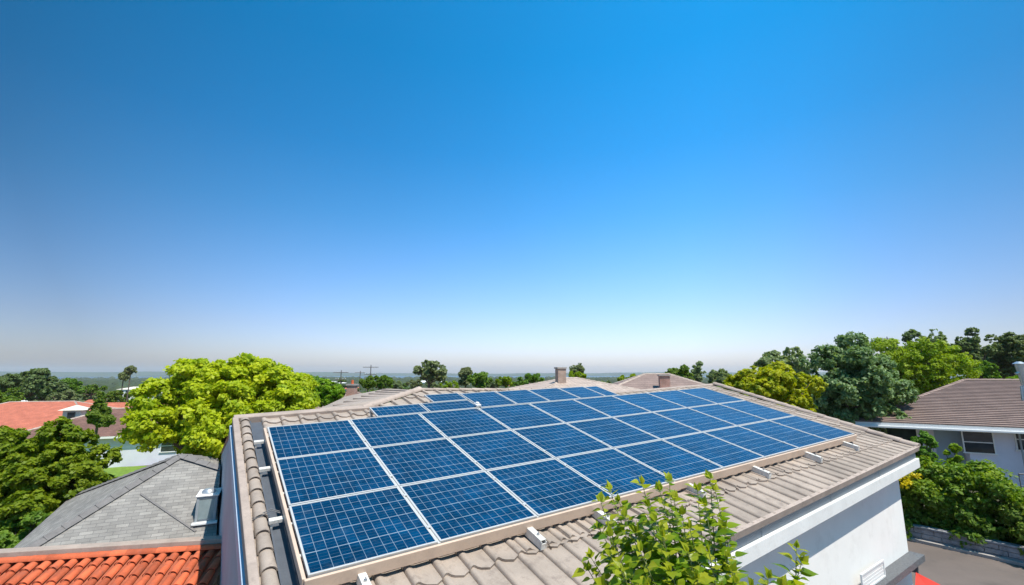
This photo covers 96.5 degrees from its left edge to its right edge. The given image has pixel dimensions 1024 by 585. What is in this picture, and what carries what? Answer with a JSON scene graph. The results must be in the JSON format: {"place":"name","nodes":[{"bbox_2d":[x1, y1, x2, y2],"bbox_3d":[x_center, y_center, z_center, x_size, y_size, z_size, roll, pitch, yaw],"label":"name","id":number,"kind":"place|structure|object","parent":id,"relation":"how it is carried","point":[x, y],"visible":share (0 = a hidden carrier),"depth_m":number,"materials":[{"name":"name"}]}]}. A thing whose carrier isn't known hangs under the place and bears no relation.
{"place":"outdoors","nodes":[
{"label":"outdoors","id":0,"kind":"place"},
{"bbox_2d":[103,466,145,476],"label":"lawn","id":1,"kind":"structure","parent":0,"point":[118,471],"depth_m":41.17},
{"bbox_2d":[84,391,116,445],"bbox_3d":[-35.813,12.283,39.648,2.178,7.311,2.236,7,-12,-36],"label":"conifer","id":2,"kind":"object","parent":1,"relation":"on","point":[98,415],"visible":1,"depth_m":39.47,"materials":[{"name":"green plant"}]},
{"bbox_2d":[0,372,965,376],"bbox_3d":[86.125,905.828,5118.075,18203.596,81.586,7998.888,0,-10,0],"label":"hills","id":3,"kind":"structure","parent":0,"point":[105,374],"depth_m":6369.79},
{"bbox_2d":[57,376,951,378],"bbox_3d":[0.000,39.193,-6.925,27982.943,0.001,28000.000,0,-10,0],"label":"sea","id":4,"kind":"structure","parent":0,"point":[379,376],"depth_m":5723.08,"materials":[{"name":"blue liquid"}]},
{"bbox_2d":[0,0,1023,373],"label":"sky","id":5,"kind":"structure","parent":0,"point":[384,186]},
{"bbox_2d":[35,394,998,509],"bbox_3d":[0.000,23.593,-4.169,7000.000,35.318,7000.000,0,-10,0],"label":"ground","id":6,"kind":"structure","parent":0,"point":[80,399],"depth_m":282.30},
{"bbox_2d":[0,386,25,402],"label":"background tree","id":7,"kind":"object","parent":6,"relation":"on","point":[9,397],"visible":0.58,"depth_m":70.32,"materials":[{"name":"green plant"}]},
{"bbox_2d":[0,510,50,548],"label":"shrub","id":8,"kind":"object","parent":6,"relation":"on","point":[10,537],"visible":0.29,"depth_m":14.07,"materials":[{"name":"green plant"}]},
{"bbox_2d":[0,368,68,400],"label":"umbrella tree","id":9,"kind":"object","parent":6,"relation":"on","point":[31,383],"visible":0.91,"depth_m":88.33,"materials":[{"name":"green plant"}]},
{"bbox_2d":[0,401,115,429],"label":"orange roofed house","id":10,"kind":"structure","parent":6,"relation":"on","point":[15,415],"depth_m":60.36,"materials":[{"name":"tile"}]},
{"bbox_2d":[0,416,122,533],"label":"leafy tree","id":11,"kind":"object","parent":6,"relation":"on","point":[50,467],"visible":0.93,"depth_m":15.62,"materials":[{"name":"green plant"}]},
{"bbox_2d":[45,389,78,400],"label":"background tree","id":12,"kind":"object","parent":6,"relation":"on","point":[69,394],"visible":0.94,"depth_m":79.97,"materials":[{"name":"green plant"}]},
{"bbox_2d":[58,377,84,400],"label":"background tree","id":13,"kind":"object","parent":6,"relation":"on","point":[74,386],"visible":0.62,"depth_m":102.91,"materials":[{"name":"green plant"}]},
{"bbox_2d":[81,384,107,399],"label":"background tree","id":14,"kind":"object","parent":6,"relation":"on","point":[90,390],"visible":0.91,"depth_m":117.10,"materials":[{"name":"green plant"}]},
{"bbox_2d":[27,407,177,467],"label":"brown roofed house","id":15,"kind":"structure","parent":6,"relation":"on","point":[131,456],"depth_m":44.51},
{"bbox_2d":[159,442,176,452],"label":"window","id":16,"kind":"structure","parent":15,"relation":"in","point":[167,447],"depth_m":45.40,"materials":[{"name":"grey glass"}]},
{"bbox_2d":[0,535,221,584],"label":"red tiled annex","id":17,"kind":"object","parent":6,"relation":"on","point":[186,561],"visible":0.98,"depth_m":9.87,"materials":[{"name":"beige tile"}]},
{"bbox_2d":[97,390,131,402],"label":"background tree","id":18,"kind":"object","parent":6,"relation":"on","point":[115,396],"visible":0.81,"depth_m":85.66,"materials":[{"name":"green plant"}]},
{"bbox_2d":[14,453,220,547],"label":"grey roofed house","id":19,"kind":"structure","parent":6,"relation":"on","point":[157,500],"depth_m":11.82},
{"bbox_2d":[191,487,221,525],"bbox_3d":[-8.075,5.600,12.149,0.560,0.830,0.912,5,-11,-26],"label":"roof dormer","id":20,"kind":"object","parent":19,"relation":"on","point":[207,502],"visible":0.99,"depth_m":11.88,"materials":[{"name":"white metal"}]},
{"bbox_2d":[118,372,131,389],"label":"background tree","id":21,"kind":"object","parent":6,"relation":"on","point":[123,376],"visible":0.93,"depth_m":88.13,"materials":[{"name":"green plant"}]},
{"bbox_2d":[123,365,137,401],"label":"tall slim tree","id":22,"kind":"object","parent":6,"relation":"on","point":[130,369],"visible":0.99,"depth_m":86.24,"materials":[{"name":"green plant"}]},
{"bbox_2d":[107,402,167,407],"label":"orange gabled house","id":23,"kind":"structure","parent":6,"relation":"on","point":[117,404],"depth_m":73.29,"materials":[{"name":"tile"}]},
{"bbox_2d":[114,352,320,461],"bbox_3d":[-10.118,5.902,16.647,6.642,7.369,5.941,0,-10,0],"label":"broad tree","id":24,"kind":"object","parent":6,"relation":"on","point":[205,400],"visible":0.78,"depth_m":15.58,"materials":[{"name":"green plant"}]},
{"bbox_2d":[311,378,345,407],"bbox_3d":[-12.867,9.538,31.951,2.647,7.049,2.829,0,-10,0],"label":"background tree","id":25,"kind":"object","parent":6,"relation":"on","point":[328,393],"visible":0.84,"depth_m":31.84,"materials":[{"name":"green plant"}]},
{"bbox_2d":[316,380,379,408],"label":"red brown house","id":26,"kind":"structure","parent":6,"relation":"on","point":[352,387],"depth_m":32.07,"materials":[{"name":"pink tile"}]},
{"bbox_2d":[359,375,374,391],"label":"background tree","id":27,"kind":"object","parent":6,"relation":"on","point":[368,382],"visible":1,"depth_m":56.50,"materials":[{"name":"green plant"}]},
{"bbox_2d":[372,375,392,389],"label":"background tree","id":28,"kind":"object","parent":6,"relation":"on","point":[380,382],"visible":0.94,"depth_m":58.42,"materials":[{"name":"green plant"}]},
{"bbox_2d":[405,379,422,388],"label":"background tree","id":29,"kind":"object","parent":6,"relation":"on","point":[413,384],"visible":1,"depth_m":83.06,"materials":[{"name":"green plant"}]},
{"bbox_2d":[413,359,447,387],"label":"background tree","id":30,"kind":"object","parent":6,"relation":"on","point":[429,372],"visible":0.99,"depth_m":68.18,"materials":[{"name":"green plant"}]},
{"bbox_2d":[439,380,458,387],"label":"background tree","id":31,"kind":"object","parent":6,"relation":"on","point":[449,384],"visible":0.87,"depth_m":85.84,"materials":[{"name":"green plant"}]},
{"bbox_2d":[458,367,472,387],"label":"background tree","id":32,"kind":"object","parent":6,"relation":"on","point":[464,373],"visible":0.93,"depth_m":64.47,"materials":[{"name":"green plant"}]},
{"bbox_2d":[467,371,492,387],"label":"background tree","id":33,"kind":"object","parent":6,"relation":"on","point":[476,380],"visible":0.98,"depth_m":62.26,"materials":[{"name":"green plant"}]},
{"bbox_2d":[7,376,954,393],"bbox_3d":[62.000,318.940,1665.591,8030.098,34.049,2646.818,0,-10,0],"label":"wood","id":34,"kind":"object","parent":6,"relation":"on","point":[112,383],"visible":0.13,"depth_m":832.29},
{"bbox_2d":[495,376,512,387],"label":"background tree","id":35,"kind":"object","parent":6,"relation":"on","point":[505,381],"visible":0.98,"depth_m":58.46,"materials":[{"name":"green plant"}]},
{"bbox_2d":[517,373,544,384],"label":"background tree","id":36,"kind":"object","parent":6,"relation":"on","point":[530,378],"visible":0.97,"depth_m":50.68,"materials":[{"name":"green plant"}]},
{"bbox_2d":[216,382,920,584],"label":"house","id":37,"kind":"structure","parent":6,"relation":"on","point":[837,513],"depth_m":9.22,"materials":[{"name":"tile"}]},
{"bbox_2d":[268,516,283,528],"bbox_3d":[-3.368,3.294,6.514,0.187,0.173,0.109,7,-12,-33],"label":"roof bracket","id":38,"kind":"object","parent":37,"relation":"attached to","point":[274,520],"visible":0.98,"depth_m":6.49,"materials":[{"name":"white metal"}]},
{"bbox_2d":[356,572,371,584],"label":"roof bracket","id":39,"kind":"object","parent":37,"relation":"attached to","point":[362,578],"visible":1,"depth_m":5.45,"materials":[{"name":"white metal"}]},
{"bbox_2d":[525,527,546,549],"bbox_3d":[0.349,3.631,6.777,0.105,0.233,0.435,7,-12,-33],"label":"roof bracket","id":40,"kind":"object","parent":37,"relation":"attached to","point":[535,537],"visible":1,"depth_m":6.71,"materials":[{"name":"white metal"}]},
{"bbox_2d":[263,392,856,584],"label":"mounting rack","id":41,"kind":"object","parent":37,"relation":"attached to","point":[350,574],"visible":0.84,"depth_m":6.79,"materials":[{"name":"white metal"}]},
{"bbox_2d":[267,420,368,459],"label":"solar panel","id":42,"kind":"object","parent":41,"relation":"attached to","point":[295,440],"visible":0.95,"depth_m":9.06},
{"bbox_2d":[276,448,396,507],"bbox_3d":[-3.009,3.071,7.760,1.618,0.042,1.634,4,4,-33],"label":"solar panel","id":43,"kind":"object","parent":41,"relation":"attached to","point":[312,478],"visible":0.92,"depth_m":7.65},
{"bbox_2d":[289,487,437,577],"bbox_3d":[-2.111,3.236,6.376,1.618,0.044,1.634,4,3,-33],"label":"solar panel","id":44,"kind":"object","parent":41,"relation":"attached to","point":[338,533],"visible":1,"depth_m":6.23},
{"bbox_2d":[350,413,445,447],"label":"solar panel","id":45,"kind":"object","parent":41,"relation":"attached to","point":[390,430],"visible":0.91,"depth_m":9.96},
{"bbox_2d":[369,404,428,416],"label":"solar panel","id":46,"kind":"object","parent":41,"relation":"attached to","point":[381,411],"visible":0.91,"depth_m":11.28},
{"bbox_2d":[371,438,483,485],"bbox_3d":[-1.633,3.173,8.665,1.618,0.042,1.634,4,3,-33],"label":"solar panel","id":47,"kind":"object","parent":41,"relation":"attached to","point":[413,462],"visible":0.97,"depth_m":8.57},
{"bbox_2d":[424,393,466,402],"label":"solar panel","id":48,"kind":"object","parent":41,"relation":"attached to","point":[445,397],"visible":0.95,"depth_m":12.74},
{"bbox_2d":[420,400,479,411],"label":"solar panel","id":49,"kind":"object","parent":41,"relation":"attached to","point":[447,405],"visible":0.91,"depth_m":12.03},
{"bbox_2d":[419,408,509,437],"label":"solar panel","id":50,"kind":"object","parent":41,"relation":"attached to","point":[459,423],"visible":0.89,"depth_m":10.87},
{"bbox_2d":[399,471,536,542],"bbox_3d":[-0.735,3.334,7.281,1.618,0.044,1.634,4,3,-33],"label":"solar panel","id":51,"kind":"object","parent":41,"relation":"attached to","point":[455,507],"visible":0.97,"depth_m":7.15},
{"bbox_2d":[460,391,516,407],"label":"solar panel","id":52,"kind":"object","parent":41,"relation":"attached to","point":[490,399],"visible":0.86,"depth_m":13.01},
{"bbox_2d":[448,430,553,470],"bbox_3d":[-0.257,3.270,9.570,1.618,0.042,1.634,4,3,-33],"label":"solar panel","id":53,"kind":"object","parent":41,"relation":"attached to","point":[495,450],"visible":0.86,"depth_m":9.48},
{"bbox_2d":[478,404,563,429],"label":"solar panel","id":54,"kind":"object","parent":41,"relation":"attached to","point":[518,416],"visible":0.83,"depth_m":11.79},
{"bbox_2d":[496,389,548,404],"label":"solar panel","id":55,"kind":"object","parent":41,"relation":"attached to","point":[525,396],"visible":0.85,"depth_m":13.63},
{"bbox_2d":[486,459,612,516],"bbox_3d":[0.641,3.433,8.186,1.618,0.043,1.634,4,3,-33],"label":"solar panel","id":56,"kind":"object","parent":41,"relation":"attached to","point":[545,487],"visible":0.94,"depth_m":8.08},
{"bbox_2d":[529,388,580,400],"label":"solar panel","id":57,"kind":"object","parent":41,"relation":"attached to","point":[553,394],"visible":0.85,"depth_m":14.26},
{"bbox_2d":[512,423,611,458],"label":"solar panel","id":58,"kind":"object","parent":41,"relation":"attached to","point":[555,441],"visible":0.88,"depth_m":10.39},
{"bbox_2d":[529,400,609,422],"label":"solar panel","id":59,"kind":"object","parent":41,"relation":"attached to","point":[567,411],"visible":0.88,"depth_m":12.70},
{"bbox_2d":[559,387,604,398],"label":"solar panel","id":60,"kind":"object","parent":41,"relation":"attached to","point":[581,392],"visible":0.88,"depth_m":14.87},
{"bbox_2d":[585,386,617,395],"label":"solar panel","id":61,"kind":"object","parent":41,"relation":"attached to","point":[597,389],"visible":0.88,"depth_m":15.32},
{"bbox_2d":[573,396,649,417],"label":"solar panel","id":62,"kind":"object","parent":41,"relation":"attached to","point":[611,406],"visible":0.88,"depth_m":13.61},
{"bbox_2d":[566,417,659,448],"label":"solar panel","id":63,"kind":"object","parent":41,"relation":"attached to","point":[613,433],"visible":0.88,"depth_m":11.30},
{"bbox_2d":[556,448,673,496],"bbox_3d":[2.018,3.531,9.091,1.618,0.042,1.634,4,3,-33],"label":"solar panel","id":64,"kind":"object","parent":41,"relation":"attached to","point":[618,471],"visible":0.85,"depth_m":9.04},
{"bbox_2d":[613,393,685,411],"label":"solar panel","id":65,"kind":"object","parent":41,"relation":"attached to","point":[648,402],"visible":0.92,"depth_m":14.52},
{"bbox_2d":[613,412,700,439],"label":"solar panel","id":66,"kind":"object","parent":41,"relation":"attached to","point":[657,425],"visible":0.86,"depth_m":12.22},
{"bbox_2d":[614,440,722,480],"bbox_3d":[3.394,3.630,9.995,1.618,0.043,1.634,4,3,-33],"label":"solar panel","id":67,"kind":"object","parent":41,"relation":"attached to","point":[676,462],"visible":0.95,"depth_m":9.91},
{"bbox_2d":[648,390,716,407],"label":"solar panel","id":68,"kind":"object","parent":41,"relation":"attached to","point":[686,400],"visible":0.92,"depth_m":15.43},
{"bbox_2d":[653,408,736,431],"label":"solar panel","id":69,"kind":"object","parent":41,"relation":"attached to","point":[697,420],"visible":0.98,"depth_m":13.12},
{"bbox_2d":[678,388,743,403],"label":"solar panel","id":70,"kind":"object","parent":41,"relation":"attached to","point":[712,395],"visible":0.88,"depth_m":16.34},
{"bbox_2d":[662,432,763,468],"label":"solar panel","id":71,"kind":"object","parent":41,"relation":"attached to","point":[720,452],"visible":0.97,"depth_m":10.81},
{"bbox_2d":[689,404,766,425],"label":"solar panel","id":72,"kind":"object","parent":41,"relation":"attached to","point":[729,415],"visible":0.83,"depth_m":14.03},
{"bbox_2d":[703,426,798,457],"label":"solar panel","id":73,"kind":"object","parent":41,"relation":"attached to","point":[757,443],"visible":0.98,"depth_m":11.72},
{"bbox_2d":[720,400,793,420],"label":"solar panel","id":74,"kind":"object","parent":41,"relation":"attached to","point":[757,410],"visible":0.86,"depth_m":14.94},
{"bbox_2d":[739,421,828,448],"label":"solar panel","id":75,"kind":"object","parent":41,"relation":"attached to","point":[788,435],"visible":0.98,"depth_m":12.63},
{"bbox_2d":[769,416,853,440],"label":"solar panel","id":76,"kind":"object","parent":41,"relation":"attached to","point":[824,431],"visible":0.98,"depth_m":13.54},
{"bbox_2d":[592,511,615,531],"bbox_3d":[1.521,3.717,7.500,0.105,0.252,0.513,7,-12,-33],"label":"roof bracket","id":77,"kind":"object","parent":37,"relation":"attached to","point":[596,514],"visible":0.52,"depth_m":7.52,"materials":[{"name":"white metal"}]},
{"bbox_2d":[685,483,706,497],"bbox_3d":[3.580,3.860,8.913,0.105,0.228,0.416,7,-12,-33],"label":"roof bracket","id":78,"kind":"object","parent":37,"relation":"attached to","point":[692,489],"visible":0.58,"depth_m":8.86,"materials":[{"name":"white metal"}]},
{"bbox_2d":[751,466,771,478],"bbox_3d":[5.545,4.001,10.193,0.105,0.233,0.435,7,-12,-33],"label":"roof bracket","id":79,"kind":"object","parent":37,"relation":"attached to","point":[764,472],"visible":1,"depth_m":10.13,"materials":[{"name":"white metal"}]},
{"bbox_2d":[803,452,822,462],"bbox_3d":[7.589,4.147,11.536,0.105,0.233,0.435,7,-12,-33],"label":"roof bracket","id":80,"kind":"object","parent":37,"relation":"attached to","point":[814,457],"visible":1,"depth_m":11.48,"materials":[{"name":"white metal"}]},
{"bbox_2d":[841,441,859,450],"bbox_3d":[9.424,4.277,12.743,0.105,0.233,0.435,7,-12,-33],"label":"roof bracket","id":81,"kind":"object","parent":37,"relation":"attached to","point":[853,446],"visible":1,"depth_m":12.69,"materials":[{"name":"white metal"}]},
{"bbox_2d":[875,551,924,584],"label":"stone ledge","id":82,"kind":"object","parent":37,"relation":"attached to","point":[902,567],"visible":0.9,"depth_m":12.08,"materials":[{"name":"stone"}]},
{"bbox_2d":[860,559,885,584],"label":"slatted rack","id":83,"kind":"object","parent":82,"relation":"on","point":[874,574],"visible":1,"depth_m":11.10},
{"bbox_2d":[510,367,639,391],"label":"chimney house","id":84,"kind":"structure","parent":6,"relation":"on","point":[561,380],"depth_m":32.32,"materials":[{"name":"beige tile"}]},
{"bbox_2d":[569,363,584,374],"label":"background tree","id":85,"kind":"object","parent":6,"relation":"on","point":[577,368],"visible":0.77,"depth_m":54.85,"materials":[{"name":"green plant"}]},
{"bbox_2d":[568,370,586,377],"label":"round shrub","id":86,"kind":"object","parent":6,"relation":"on","point":[577,374],"visible":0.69,"depth_m":42.89,"materials":[{"name":"green plant"}]},
{"bbox_2d":[612,373,703,388],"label":"pink chimney house","id":87,"kind":"structure","parent":6,"relation":"on","point":[650,380],"depth_m":36.01,"materials":[{"name":"tile"}]},
{"bbox_2d":[665,364,694,380],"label":"background tree","id":88,"kind":"object","parent":6,"relation":"on","point":[683,371],"visible":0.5,"depth_m":44.54,"materials":[{"name":"green plant"}]},
{"bbox_2d":[571,469,818,584],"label":"garden tree","id":89,"kind":"object","parent":6,"relation":"on","point":[659,562],"visible":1,"depth_m":4.15,"materials":[{"name":"green plant"}]},
{"bbox_2d":[691,361,706,381],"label":"background tree","id":90,"kind":"object","parent":6,"relation":"on","point":[696,371],"visible":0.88,"depth_m":50.86,"materials":[{"name":"green plant"}]},
{"bbox_2d":[706,368,729,387],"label":"background tree","id":91,"kind":"object","parent":6,"relation":"on","point":[719,375],"visible":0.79,"depth_m":47.05,"materials":[{"name":"green plant"}]},
{"bbox_2d":[722,361,828,412],"bbox_3d":[13.770,7.302,24.322,5.284,7.283,4.637,0,-10,0],"label":"round tree","id":92,"kind":"object","parent":6,"relation":"on","point":[776,381],"visible":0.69,"depth_m":23.45,"materials":[{"name":"green plant"}]},
{"bbox_2d":[753,346,818,400],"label":"background tree","id":93,"kind":"object","parent":6,"relation":"on","point":[769,357],"visible":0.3,"depth_m":43.95,"materials":[{"name":"green plant"}]},
{"bbox_2d":[798,331,919,433],"bbox_3d":[22.890,7.215,30.105,7.087,9.466,6.395,0,-10,0],"label":"evergreen tree","id":94,"kind":"object","parent":6,"relation":"on","point":[856,375],"visible":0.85,"depth_m":28.88,"materials":[{"name":"green plant"}]},
{"bbox_2d":[910,430,938,464],"bbox_3d":[21.055,8.916,23.268,1.410,3.736,1.258,7,-12,-35],"label":"columnar shrub","id":95,"kind":"object","parent":6,"relation":"on","point":[926,438],"visible":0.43,"depth_m":23.19,"materials":[{"name":"green plant"}]},
{"bbox_2d":[869,337,982,395],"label":"domed tree","id":96,"kind":"object","parent":6,"relation":"on","point":[929,368],"visible":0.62,"depth_m":41.43,"materials":[{"name":"green plant"}]},
{"bbox_2d":[898,455,955,539],"bbox_3d":[16.220,8.236,18.320,3.033,3.258,2.838,-7,-12,33],"label":"hedge shrub","id":97,"kind":"object","parent":6,"relation":"on","point":[919,487],"visible":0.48,"depth_m":17.70,"materials":[{"name":"green plant"}]},
{"bbox_2d":[901,328,953,367],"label":"flat topped tree","id":98,"kind":"object","parent":6,"relation":"on","point":[910,334],"visible":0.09,"depth_m":60.23,"materials":[{"name":"green plant"}]},
{"bbox_2d":[854,378,1023,488],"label":"blue white house","id":99,"kind":"structure","parent":6,"relation":"on","point":[979,420],"depth_m":27.54,"materials":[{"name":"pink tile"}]},
{"bbox_2d":[884,422,917,440],"bbox_3d":[24.322,8.721,28.563,1.670,1.220,0.110,-5,-11,28],"label":"window","id":100,"kind":"structure","parent":99,"relation":"in","point":[905,434],"depth_m":28.53,"materials":[{"name":"black glass"}]},
{"bbox_2d":[961,431,998,454],"bbox_3d":[26.767,8.600,26.225,1.462,1.257,0.110,-5,-11,28],"label":"window","id":101,"kind":"structure","parent":99,"relation":"in","point":[973,442],"depth_m":26.23,"materials":[{"name":"black glass"}]},
{"bbox_2d":[1012,362,1023,400],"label":"metal flue","id":102,"kind":"object","parent":99,"relation":"attached to","point":[1019,367],"visible":1,"depth_m":20.85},
{"bbox_2d":[1014,434,1023,450],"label":"window","id":103,"kind":"structure","parent":99,"relation":"in","point":[1016,437],"depth_m":25.46,"materials":[{"name":"black glass"}]},
{"bbox_2d":[943,443,964,466],"bbox_3d":[19.775,8.306,20.306,1.005,3.108,0.738,9,-14,-42],"label":"young shrub","id":104,"kind":"object","parent":6,"relation":"on","point":[954,448],"visible":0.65,"depth_m":20.49,"materials":[{"name":"green plant"}]},
{"bbox_2d":[906,523,1023,561],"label":"retaining wall","id":105,"kind":"structure","parent":6,"relation":"on","point":[1008,550],"depth_m":16.28,"materials":[{"name":"grey stone"}]},
{"bbox_2d":[907,537,1023,566],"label":"kerb","id":106,"kind":"structure","parent":6,"relation":"on","point":[980,554],"depth_m":16.16,"materials":[{"name":"concrete"}]},
{"bbox_2d":[952,327,997,378],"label":"tall dark tree","id":107,"kind":"object","parent":6,"relation":"on","point":[972,346],"visible":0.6,"depth_m":54.82,"materials":[{"name":"green plant"}]},
{"bbox_2d":[929,458,1023,547],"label":"hedge shrub","id":108,"kind":"object","parent":6,"relation":"on","point":[971,514],"visible":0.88,"depth_m":16.59,"materials":[{"name":"green plant"}]},
{"bbox_2d":[970,360,1000,378],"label":"round shrub","id":109,"kind":"object","parent":6,"relation":"on","point":[988,369],"visible":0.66,"depth_m":44.87,"materials":[{"name":"green plant"}]},
{"bbox_2d":[980,331,1023,378],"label":"dark tree","id":110,"kind":"object","parent":6,"relation":"on","point":[1009,346],"visible":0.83,"depth_m":56.96,"materials":[{"name":"green plant"}]},
{"bbox_2d":[991,486,1023,555],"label":"hedge shrub","id":111,"kind":"object","parent":6,"relation":"on","point":[1010,510],"visible":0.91,"depth_m":15.75,"materials":[{"name":"green plant"}]},
{"bbox_2d":[907,541,1023,584],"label":"road","id":112,"kind":"structure","parent":0,"point":[941,566],"depth_m":14.88,"materials":[{"name":"concrete"}]},
{"bbox_2d":[915,572,939,584],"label":"awning","id":113,"kind":"object","parent":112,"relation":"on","point":[920,579],"visible":1,"depth_m":12.05,"materials":[{"name":"red fabric"}]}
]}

